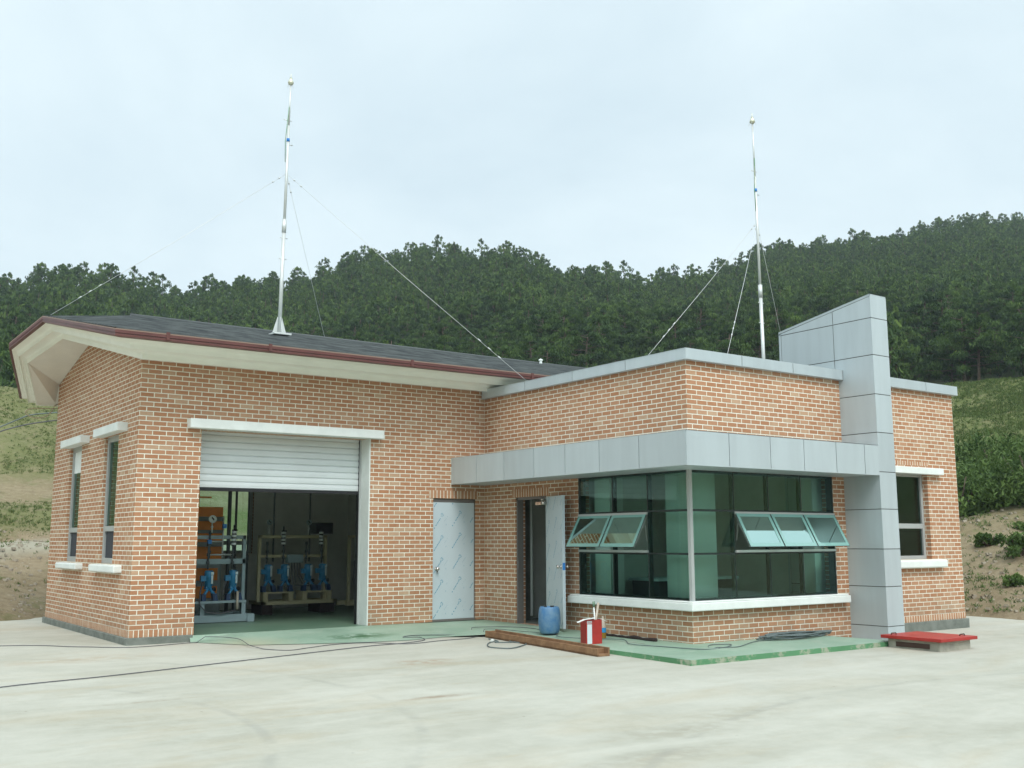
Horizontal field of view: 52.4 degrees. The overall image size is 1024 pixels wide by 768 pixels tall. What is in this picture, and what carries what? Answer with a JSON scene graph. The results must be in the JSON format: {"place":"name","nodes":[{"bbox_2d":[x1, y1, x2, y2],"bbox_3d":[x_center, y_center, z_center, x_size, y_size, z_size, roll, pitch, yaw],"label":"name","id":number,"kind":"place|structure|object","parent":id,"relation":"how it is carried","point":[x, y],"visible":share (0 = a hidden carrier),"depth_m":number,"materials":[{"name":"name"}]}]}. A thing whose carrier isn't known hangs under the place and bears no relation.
{"place":"outdoors","nodes":[
{"label":"outdoors","id":0,"kind":"place"},
{"bbox_2d":[0,616,1023,767],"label":"yard","id":1,"kind":"structure","parent":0,"point":[474,702],"depth_m":9.55,"materials":[{"name":"concrete"}]},
{"bbox_2d":[0,626,538,687],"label":"power cable","id":2,"kind":"object","parent":1,"relation":"on","point":[242,660],"visible":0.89,"depth_m":12.67,"materials":[{"name":"grey plastic"}]},
{"bbox_2d":[0,629,539,650],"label":"power cable","id":3,"kind":"object","parent":1,"relation":"on","point":[250,645],"visible":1,"depth_m":14.52,"materials":[{"name":"grey plastic"}]},
{"bbox_2d":[9,293,969,645],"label":"brick building","id":4,"kind":"structure","parent":1,"relation":"on","point":[807,481],"depth_m":16.29,"materials":[{"name":"brick"},{"name":"grey concrete"},{"name":"silver metal"}]},
{"bbox_2d":[67,446,81,561],"bbox_3d":[-7.421,2.048,17.791,0.070,1.950,0.800,6,-10,-35],"label":"window","id":5,"kind":"structure","parent":4,"relation":"in","point":[77,452],"depth_m":17.99,"materials":[{"name":"metal"}]},
{"bbox_2d":[101,435,118,563],"bbox_3d":[-6.118,1.773,15.990,0.070,1.950,0.780,6,-10,-35],"label":"window","id":6,"kind":"structure","parent":4,"relation":"in","point":[108,531],"depth_m":16.20,"materials":[{"name":"metal"}]},
{"bbox_2d":[194,491,222,612],"bbox_3d":[-6.126,2.760,18.420,1.610,2.680,1.420,6,-10,-35],"label":"cabinet","id":7,"kind":"object","parent":4,"relation":"on","point":[204,523],"visible":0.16,"depth_m":18.18,"materials":[{"name":"orange"}]},
{"bbox_2d":[194,515,253,622],"bbox_3d":[-5.170,3.129,17.650,1.440,1.775,0.780,6,-10,-35],"label":"pump skid","id":8,"kind":"object","parent":4,"relation":"on","point":[201,616],"visible":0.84,"depth_m":17.50,"materials":[{"name":"grey paint"}]},
{"bbox_2d":[224,491,231,611],"bbox_3d":[-4.993,2.410,18.373,0.095,3.410,0.091,6,-10,-35],"label":"standing pipe","id":9,"kind":"object","parent":4,"relation":"on","point":[228,540],"visible":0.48,"depth_m":18.29,"materials":[{"name":"grey metal"}]},
{"bbox_2d":[232,492,237,609],"bbox_3d":[-4.934,2.444,18.597,0.062,3.410,0.059,6,-10,-35],"label":"standing pipe","id":10,"kind":"object","parent":4,"relation":"on","point":[234,557],"visible":0.41,"depth_m":18.56,"materials":[{"name":"grey metal"}]},
{"bbox_2d":[223,492,252,553],"bbox_3d":[-5.878,2.532,20.681,1.480,1.660,0.070,6,-10,-35],"label":"window","id":11,"kind":"structure","parent":4,"relation":"in","point":[251,493],"depth_m":20.99,"materials":[{"name":"metal"}]},
{"bbox_2d":[245,492,249,612],"bbox_3d":[-4.824,2.510,19.040,0.050,3.410,0.048,6,-10,-35],"label":"standing pipe","id":12,"kind":"object","parent":4,"relation":"on","point":[247,556],"visible":0.58,"depth_m":18.95,"materials":[{"name":"grey metal"}]},
{"bbox_2d":[51,78,526,380],"bbox_3d":[-3.949,-2.483,20.482,7.792,5.752,5.968,1,-9,-7],"label":"lightning mast","id":13,"kind":"object","parent":4,"relation":"on","point":[279,329],"visible":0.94,"depth_m":18.34,"materials":[{"name":"metal"}]},
{"bbox_2d":[249,493,336,614],"bbox_3d":[-4.170,2.689,19.913,1.600,3.310,0.674,6,-10,-35],"label":"pump skid","id":14,"kind":"object","parent":4,"relation":"on","point":[262,604],"visible":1,"depth_m":19.54,"materials":[{"name":"beige paint"}]},
{"bbox_2d":[336,535,354,605],"bbox_3d":[-2.838,3.602,20.192,1.000,1.320,0.510,6,-10,-35],"label":"pump skid","id":15,"kind":"object","parent":4,"relation":"on","point":[347,602],"visible":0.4,"depth_m":19.78,"materials":[{"name":"beige paint"}]},
{"bbox_2d":[432,502,473,619],"bbox_3d":[-0.991,3.008,17.768,0.830,1.954,0.124,6,-10,-35],"label":"door","id":16,"kind":"structure","parent":4,"relation":"in","point":[453,523],"depth_m":17.78,"materials":[{"name":"white metal"}]},
{"bbox_2d":[535,495,568,628],"bbox_3d":[0.634,2.793,16.436,0.198,2.020,1.119,2,-9,-17],"label":"door","id":17,"kind":"structure","parent":4,"relation":"in","point":[555,505],"depth_m":16.22,"materials":[{"name":"grey metal"}]},
{"bbox_2d":[628,575,738,596],"bbox_3d":[2.784,3.490,16.747,1.800,0.760,0.700,6,-10,-35],"label":"office desk","id":18,"kind":"object","parent":4,"relation":"in","point":[640,585],"visible":0.29,"depth_m":16.55,"materials":[{"name":"white"}]},
{"bbox_2d":[566,469,849,600],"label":"corner window","id":19,"kind":"structure","parent":4,"relation":"in","point":[765,528],"depth_m":15.16,"materials":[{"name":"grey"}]},
{"bbox_2d":[649,117,779,358],"bbox_3d":[4.370,-2.470,18.469,1.036,5.830,7.706,-5,-10,30],"label":"lightning mast","id":20,"kind":"object","parent":4,"relation":"on","point":[760,292],"visible":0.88,"depth_m":19.47,"materials":[{"name":"metal"}]},
{"bbox_2d":[896,473,926,559],"bbox_3d":[6.383,2.176,17.170,1.320,1.420,0.070,6,-10,-35],"label":"window","id":21,"kind":"structure","parent":4,"relation":"in","point":[921,526],"depth_m":17.46,"materials":[{"name":"metal"}]},
{"bbox_2d":[190,620,888,665],"bbox_3d":[0.592,3.821,15.430,9.582,0.288,4.569,-3,-9,19],"label":"apron","id":22,"kind":"object","parent":1,"relation":"on","point":[765,649],"visible":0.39,"depth_m":14.79,"materials":[{"name":"green paint"}]},
{"bbox_2d":[538,605,560,633],"bbox_3d":[0.560,3.517,15.543,0.334,0.404,0.334,6,-10,-35],"label":"plastic drum","id":23,"kind":"object","parent":22,"relation":"on","point":[549,619],"visible":1,"depth_m":15.41,"materials":[{"name":"blue plastic"}]},
{"bbox_2d":[577,618,605,643],"bbox_3d":[1.083,3.407,14.362,0.465,0.363,0.208,3,-9,-21],"label":"red tin","id":24,"kind":"object","parent":22,"relation":"on","point":[591,631],"visible":0.89,"depth_m":14.31,"materials":[{"name":"paint"}]},
{"bbox_2d":[606,633,657,641],"bbox_3d":[1.671,3.593,14.758,0.076,0.074,1.087,6,-10,-35],"label":"scrap bar","id":25,"kind":"object","parent":22,"relation":"on","point":[638,638],"visible":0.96,"depth_m":14.65,"materials":[{"name":"black metal"}]},
{"bbox_2d":[556,633,763,649],"bbox_3d":[2.033,3.556,14.357,3.166,0.048,1.468,-2,-9,14],"label":"thin cable","id":26,"kind":"object","parent":22,"relation":"on","point":[677,647],"visible":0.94,"depth_m":13.86,"materials":[{"name":"grey plastic"}]},
{"bbox_2d":[756,630,831,639],"bbox_3d":[4.061,3.594,14.897,1.635,0.078,0.404,6,-10,-35],"label":"cable coil","id":27,"kind":"object","parent":22,"relation":"on","point":[793,634],"visible":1,"depth_m":14.81,"materials":[{"name":"grey rubber"}]},
{"bbox_2d":[485,629,609,656],"bbox_3d":[0.429,3.622,14.610,0.200,0.142,2.856,5,-10,-31],"label":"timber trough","id":28,"kind":"object","parent":1,"relation":"on","point":[570,646],"visible":1,"depth_m":14.35,"materials":[{"name":"brown wood"}]},
{"bbox_2d":[881,631,977,651],"bbox_3d":[5.834,3.651,14.551,0.880,0.330,0.940,6,-10,-35],"label":"manhole box","id":29,"kind":"object","parent":1,"relation":"on","point":[931,641],"visible":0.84,"depth_m":14.34,"materials":[{"name":"metal"}]},
{"bbox_2d":[0,254,1023,620],"bbox_3d":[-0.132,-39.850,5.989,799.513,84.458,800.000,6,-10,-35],"label":"hills","id":30,"kind":"structure","parent":0,"point":[26,486],"depth_m":28.02,"materials":[{"name":"green plant"}]},
{"bbox_2d":[0,325,22,376],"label":"pine tree","id":31,"kind":"object","parent":30,"relation":"on","point":[4,335],"visible":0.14,"depth_m":64.38,"materials":[{"name":"green plant"}]},
{"bbox_2d":[1,310,35,330],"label":"pine tree","id":32,"kind":"object","parent":30,"relation":"on","point":[19,316],"visible":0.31,"depth_m":80.06,"materials":[{"name":"green plant"}]},
{"bbox_2d":[0,385,57,597],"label":"grass","id":33,"kind":"structure","parent":30,"relation":"on","point":[23,507],"depth_m":34.09,"materials":[{"name":"green plant"}]},
{"bbox_2d":[41,300,64,315],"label":"pine tree","id":34,"kind":"object","parent":30,"relation":"on","point":[53,306],"visible":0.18,"depth_m":84.77,"materials":[{"name":"green plant"}]},
{"bbox_2d":[56,304,82,315],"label":"pine tree","id":35,"kind":"object","parent":30,"relation":"on","point":[72,311],"visible":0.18,"depth_m":83.28,"materials":[{"name":"green plant"}]},
{"bbox_2d":[301,322,325,335],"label":"pine tree","id":36,"kind":"object","parent":30,"relation":"on","point":[315,329],"visible":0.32,"depth_m":88.66,"materials":[{"name":"green plant"}]},
{"bbox_2d":[319,322,341,337],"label":"pine tree","id":37,"kind":"object","parent":30,"relation":"on","point":[332,327],"visible":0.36,"depth_m":87.63,"materials":[{"name":"green plant"}]},
{"bbox_2d":[337,321,371,336],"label":"pine tree","id":38,"kind":"object","parent":30,"relation":"on","point":[352,326],"visible":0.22,"depth_m":85.43,"materials":[{"name":"green plant"}]},
{"bbox_2d":[421,325,447,348],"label":"pine tree","id":39,"kind":"object","parent":30,"relation":"on","point":[431,340],"visible":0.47,"depth_m":80.61,"materials":[{"name":"green plant"}]},
{"bbox_2d":[438,299,476,324],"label":"pine tree","id":40,"kind":"object","parent":30,"relation":"on","point":[454,312],"visible":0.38,"depth_m":92.22,"materials":[{"name":"green plant"}]},
{"bbox_2d":[447,324,474,343],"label":"pine tree","id":41,"kind":"object","parent":30,"relation":"on","point":[469,331],"visible":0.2,"depth_m":82.22,"materials":[{"name":"green plant"}]},
{"bbox_2d":[461,334,480,352],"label":"pine tree","id":42,"kind":"object","parent":30,"relation":"on","point":[472,339],"visible":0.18,"depth_m":77.04,"materials":[{"name":"green plant"}]},
{"bbox_2d":[467,330,501,353],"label":"pine tree","id":43,"kind":"object","parent":30,"relation":"on","point":[486,337],"visible":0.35,"depth_m":75.38,"materials":[{"name":"green plant"}]},
{"bbox_2d":[481,337,512,357],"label":"pine tree","id":44,"kind":"object","parent":30,"relation":"on","point":[496,343],"visible":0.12,"depth_m":67.83,"materials":[{"name":"green plant"}]},
{"bbox_2d":[490,344,521,359],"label":"pine tree","id":45,"kind":"object","parent":30,"relation":"on","point":[504,348],"visible":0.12,"depth_m":61.90,"materials":[{"name":"green plant"}]},
{"bbox_2d":[496,307,517,325],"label":"pine tree","id":46,"kind":"object","parent":30,"relation":"on","point":[509,312],"visible":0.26,"depth_m":86.98,"materials":[{"name":"green plant"}]},
{"bbox_2d":[0,211,1023,387],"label":"pine wood","id":47,"kind":"object","parent":30,"relation":"on","point":[975,255],"visible":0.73,"depth_m":122.14,"materials":[{"name":"green plant"}]},
{"bbox_2d":[0,505,1023,616],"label":"stones","id":48,"kind":"object","parent":30,"relation":"on","point":[21,603],"visible":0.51,"depth_m":22.29,"materials":[{"name":"stone"}]},
{"bbox_2d":[506,309,528,340],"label":"pine tree","id":49,"kind":"object","parent":30,"relation":"on","point":[520,315],"visible":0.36,"depth_m":80.79,"materials":[{"name":"green plant"}]},
{"bbox_2d":[508,331,561,362],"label":"pine tree","id":50,"kind":"object","parent":30,"relation":"on","point":[526,338],"visible":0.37,"depth_m":65.90,"materials":[{"name":"green plant"}]},
{"bbox_2d":[526,312,556,357],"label":"pine tree","id":51,"kind":"object","parent":30,"relation":"on","point":[544,319],"visible":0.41,"depth_m":74.85,"materials":[{"name":"green plant"}]},
{"bbox_2d":[527,343,572,365],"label":"pine tree","id":52,"kind":"object","parent":30,"relation":"on","point":[548,350],"visible":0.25,"depth_m":63.45,"materials":[{"name":"green plant"}]},
{"bbox_2d":[535,318,582,362],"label":"pine tree","id":53,"kind":"object","parent":30,"relation":"on","point":[556,337],"visible":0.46,"depth_m":69.15,"materials":[{"name":"green plant"}]},
{"bbox_2d":[539,308,591,361],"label":"pine tree","id":54,"kind":"object","parent":30,"relation":"on","point":[566,313],"visible":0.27,"depth_m":74.69,"materials":[{"name":"green plant"}]},
{"bbox_2d":[555,323,614,367],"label":"pine tree","id":55,"kind":"object","parent":30,"relation":"on","point":[585,360],"visible":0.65,"depth_m":67.04,"materials":[{"name":"green plant"}]},
{"bbox_2d":[575,300,597,317],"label":"pine tree","id":56,"kind":"object","parent":30,"relation":"on","point":[585,305],"visible":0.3,"depth_m":89.09,"materials":[{"name":"green plant"}]},
{"bbox_2d":[575,314,620,366],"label":"pine tree","id":57,"kind":"object","parent":30,"relation":"on","point":[607,332],"visible":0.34,"depth_m":70.32,"materials":[{"name":"green plant"}]},
{"bbox_2d":[592,344,629,362],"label":"pine tree","id":58,"kind":"object","parent":30,"relation":"on","point":[619,353],"visible":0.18,"depth_m":69.70,"materials":[{"name":"green plant"}]},
{"bbox_2d":[587,306,641,354],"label":"pine tree","id":59,"kind":"object","parent":30,"relation":"on","point":[603,311],"visible":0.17,"depth_m":79.73,"materials":[{"name":"green plant"}]},
{"bbox_2d":[609,304,651,352],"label":"pine tree","id":60,"kind":"object","parent":30,"relation":"on","point":[623,312],"visible":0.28,"depth_m":81.00,"materials":[{"name":"green plant"}]},
{"bbox_2d":[636,319,663,355],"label":"pine tree","id":61,"kind":"object","parent":30,"relation":"on","point":[653,338],"visible":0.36,"depth_m":74.49,"materials":[{"name":"green plant"}]},
{"bbox_2d":[633,305,692,353],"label":"pine tree","id":62,"kind":"object","parent":30,"relation":"on","point":[669,311],"visible":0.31,"depth_m":78.38,"materials":[{"name":"green plant"}]},
{"bbox_2d":[641,317,689,356],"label":"pine tree","id":63,"kind":"object","parent":30,"relation":"on","point":[662,327],"visible":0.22,"depth_m":72.16,"materials":[{"name":"green plant"}]},
{"bbox_2d":[656,318,693,352],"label":"pine tree","id":64,"kind":"object","parent":30,"relation":"on","point":[668,344],"visible":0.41,"depth_m":69.36,"materials":[{"name":"green plant"}]},
{"bbox_2d":[666,324,711,350],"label":"pine tree","id":65,"kind":"object","parent":30,"relation":"on","point":[686,332],"visible":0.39,"depth_m":66.15,"materials":[{"name":"green plant"}]},
{"bbox_2d":[685,302,723,337],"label":"pine tree","id":66,"kind":"object","parent":30,"relation":"on","point":[707,316],"visible":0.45,"depth_m":78.45,"materials":[{"name":"green plant"}]},
{"bbox_2d":[702,325,755,356],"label":"pine tree","id":67,"kind":"object","parent":30,"relation":"on","point":[724,343],"visible":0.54,"depth_m":62.23,"materials":[{"name":"green plant"}]},
{"bbox_2d":[715,304,749,329],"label":"pine tree","id":68,"kind":"object","parent":30,"relation":"on","point":[741,318],"visible":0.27,"depth_m":79.94,"materials":[{"name":"green plant"}]},
{"bbox_2d":[741,298,764,314],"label":"pine tree","id":69,"kind":"object","parent":30,"relation":"on","point":[750,309],"visible":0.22,"depth_m":88.61,"materials":[{"name":"green plant"}]},
{"bbox_2d":[727,316,779,360],"bbox_3d":[15.242,-1.451,64.834,4.956,5.520,4.196,2,-9,-13],"label":"pine tree","id":70,"kind":"object","parent":30,"relation":"on","point":[768,331],"visible":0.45,"depth_m":64.41,"materials":[{"name":"green plant"}]},
{"bbox_2d":[740,327,778,359],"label":"pine tree","id":71,"kind":"object","parent":30,"relation":"on","point":[767,345],"visible":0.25,"depth_m":64.80,"materials":[{"name":"green plant"}]},
{"bbox_2d":[745,299,801,357],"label":"pine tree","id":72,"kind":"object","parent":30,"relation":"on","point":[771,312],"visible":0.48,"depth_m":65.75,"materials":[{"name":"green plant"}]},
{"bbox_2d":[811,286,845,316],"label":"pine tree","id":73,"kind":"object","parent":30,"relation":"on","point":[833,296],"visible":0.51,"depth_m":86.39,"materials":[{"name":"green plant"}]},
{"bbox_2d":[845,286,870,299],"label":"pine tree","id":74,"kind":"object","parent":30,"relation":"on","point":[853,295],"visible":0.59,"depth_m":90.20,"materials":[{"name":"green plant"}]},
{"bbox_2d":[867,281,900,311],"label":"pine tree","id":75,"kind":"object","parent":30,"relation":"on","point":[882,289],"visible":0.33,"depth_m":84.61,"materials":[{"name":"green plant"}]},
{"bbox_2d":[889,339,926,380],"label":"pine tree","id":76,"kind":"object","parent":30,"relation":"on","point":[905,364],"visible":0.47,"depth_m":59.73,"materials":[{"name":"green plant"}]},
{"bbox_2d":[890,323,929,380],"bbox_3d":[24.568,-1.530,64.641,3.724,4.399,3.552,-3,-9,17],"label":"pine tree","id":77,"kind":"object","parent":30,"relation":"on","point":[922,338],"visible":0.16,"depth_m":64.20,"materials":[{"name":"green plant"}]},
{"bbox_2d":[891,325,932,371],"bbox_3d":[24.199,-1.389,63.495,2.847,4.449,3.224,-4,-9,25],"label":"pine tree","id":78,"kind":"object","parent":30,"relation":"on","point":[904,336],"visible":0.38,"depth_m":63.11,"materials":[{"name":"green plant"}]},
{"bbox_2d":[889,293,955,381],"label":"pine tree","id":79,"kind":"object","parent":30,"relation":"on","point":[922,328],"visible":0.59,"depth_m":67.24,"materials":[{"name":"green plant"}]},
{"bbox_2d":[908,292,969,355],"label":"pine tree","id":80,"kind":"object","parent":30,"relation":"on","point":[940,299],"visible":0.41,"depth_m":67.87,"materials":[{"name":"green plant"}]},
{"bbox_2d":[917,343,984,384],"bbox_3d":[25.372,-0.747,59.142,3.928,3.681,3.408,8,-12,-43],"label":"pine tree","id":81,"kind":"object","parent":30,"relation":"on","point":[937,374],"visible":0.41,"depth_m":58.92,"materials":[{"name":"green plant"}]},
{"bbox_2d":[927,288,982,328],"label":"pine tree","id":82,"kind":"object","parent":30,"relation":"on","point":[951,294],"visible":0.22,"depth_m":71.36,"materials":[{"name":"green plant"}]},
{"bbox_2d":[912,308,1013,383],"bbox_3d":[24.930,-1.572,58.110,3.959,5.436,4.589,2,-9,-16],"label":"pine tree","id":83,"kind":"object","parent":30,"relation":"on","point":[950,326],"visible":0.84,"depth_m":57.89,"materials":[{"name":"green plant"}]},
{"bbox_2d":[940,323,1007,381],"bbox_3d":[26.123,-1.186,59.118,3.680,4.537,3.510,-3,-9,16],"label":"pine tree","id":84,"kind":"object","parent":30,"relation":"on","point":[997,369],"visible":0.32,"depth_m":58.73,"materials":[{"name":"green plant"}]},
{"bbox_2d":[956,456,1001,517],"bbox_3d":[12.408,2.804,28.107,3.160,1.774,3.362,-1,-9,6],"label":"shrub","id":85,"kind":"object","parent":30,"relation":"on","point":[970,470],"visible":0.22,"depth_m":27.36,"materials":[{"name":"green plant"}]},
{"bbox_2d":[954,438,1003,463],"bbox_3d":[13.879,2.538,31.304,3.237,1.834,3.552,0,-9,2],"label":"shrub","id":86,"kind":"object","parent":30,"relation":"on","point":[966,444],"visible":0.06,"depth_m":30.90,"materials":[{"name":"green plant"}]},
{"bbox_2d":[951,313,1007,380],"bbox_3d":[25.527,-1.361,57.306,2.934,5.074,3.123,0,-9,1],"label":"pine tree","id":87,"kind":"object","parent":30,"relation":"on","point":[985,323],"visible":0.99,"depth_m":56.97,"materials":[{"name":"green plant"}]},
{"bbox_2d":[941,376,1023,449],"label":"weeds","id":88,"kind":"object","parent":30,"relation":"on","point":[1013,397],"visible":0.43,"depth_m":42.61,"materials":[{"name":"green plant"}]},
{"bbox_2d":[956,468,1008,519],"bbox_3d":[11.736,2.986,27.300,2.730,1.689,2.967,0,-9,1],"label":"shrub","id":89,"kind":"object","parent":30,"relation":"on","point":[979,491],"visible":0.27,"depth_m":26.57,"materials":[{"name":"green plant"}]},
{"bbox_2d":[957,439,1007,467],"bbox_3d":[13.411,2.542,30.812,3.261,1.827,3.077,4,-9,-25],"label":"shrub","id":90,"kind":"object","parent":30,"relation":"on","point":[969,452],"visible":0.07,"depth_m":30.26,"materials":[{"name":"green plant"}]},
{"bbox_2d":[973,532,1004,546],"bbox_3d":[10.870,3.618,23.642,0.708,0.517,0.730,6,-10,-35],"label":"shrub","id":91,"kind":"object","parent":30,"relation":"on","point":[981,539],"visible":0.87,"depth_m":23.52,"materials":[{"name":"green plant"}]},
{"bbox_2d":[955,429,1023,466],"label":"shrub","id":92,"kind":"object","parent":30,"relation":"on","point":[978,439],"visible":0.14,"depth_m":29.70,"materials":[{"name":"green plant"}]},
{"bbox_2d":[974,293,1005,324],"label":"pine tree","id":93,"kind":"object","parent":30,"relation":"on","point":[989,308],"visible":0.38,"depth_m":70.69,"materials":[{"name":"green plant"}]},
{"bbox_2d":[960,504,1023,612],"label":"weeds","id":94,"kind":"object","parent":30,"relation":"on","point":[989,577],"visible":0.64,"depth_m":21.57,"materials":[{"name":"green plant"}]},
{"bbox_2d":[970,319,1018,378],"bbox_3d":[28.105,-1.772,60.785,3.639,4.433,3.471,-4,-10,26],"label":"pine tree","id":95,"kind":"object","parent":30,"relation":"on","point":[997,324],"visible":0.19,"depth_m":60.83,"materials":[{"name":"green plant"}]},
{"bbox_2d":[975,436,1023,506],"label":"shrub","id":96,"kind":"object","parent":30,"relation":"on","point":[996,470],"visible":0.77,"depth_m":26.61,"materials":[{"name":"green plant"}]},
{"bbox_2d":[985,285,1023,322],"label":"pine tree","id":97,"kind":"object","parent":30,"relation":"on","point":[998,301],"visible":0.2,"depth_m":69.95,"materials":[{"name":"green plant"}]},
{"bbox_2d":[989,457,1023,507],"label":"shrub","id":98,"kind":"object","parent":30,"relation":"on","point":[1021,476],"visible":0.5,"depth_m":26.51,"materials":[{"name":"green plant"}]},
{"bbox_2d":[992,298,1023,352],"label":"pine tree","id":99,"kind":"object","parent":30,"relation":"on","point":[1015,305],"visible":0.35,"depth_m":62.57,"materials":[{"name":"green plant"}]},
{"bbox_2d":[993,313,1023,370],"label":"pine tree","id":100,"kind":"object","parent":30,"relation":"on","point":[1011,324],"visible":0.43,"depth_m":58.84,"materials":[{"name":"green plant"}]},
{"bbox_2d":[999,531,1023,558],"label":"shrub","id":101,"kind":"object","parent":30,"relation":"on","point":[1014,544],"visible":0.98,"depth_m":22.07,"materials":[{"name":"green plant"}]},
{"bbox_2d":[1000,313,1023,368],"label":"pine tree","id":102,"kind":"object","parent":30,"relation":"on","point":[1018,347],"visible":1,"depth_m":54.71,"materials":[{"name":"green plant"}]},
{"bbox_2d":[1002,572,1023,585],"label":"shrub","id":103,"kind":"object","parent":30,"relation":"on","point":[1017,578],"visible":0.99,"depth_m":20.70,"materials":[{"name":"green plant"}]},
{"bbox_2d":[1003,437,1023,466],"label":"shrub","id":104,"kind":"object","parent":30,"relation":"on","point":[1020,449],"visible":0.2,"depth_m":28.22,"materials":[{"name":"green plant"}]},
{"bbox_2d":[0,0,1023,298],"label":"sky","id":105,"kind":"structure","parent":0,"point":[580,133],"materials":[{"name":"white"}]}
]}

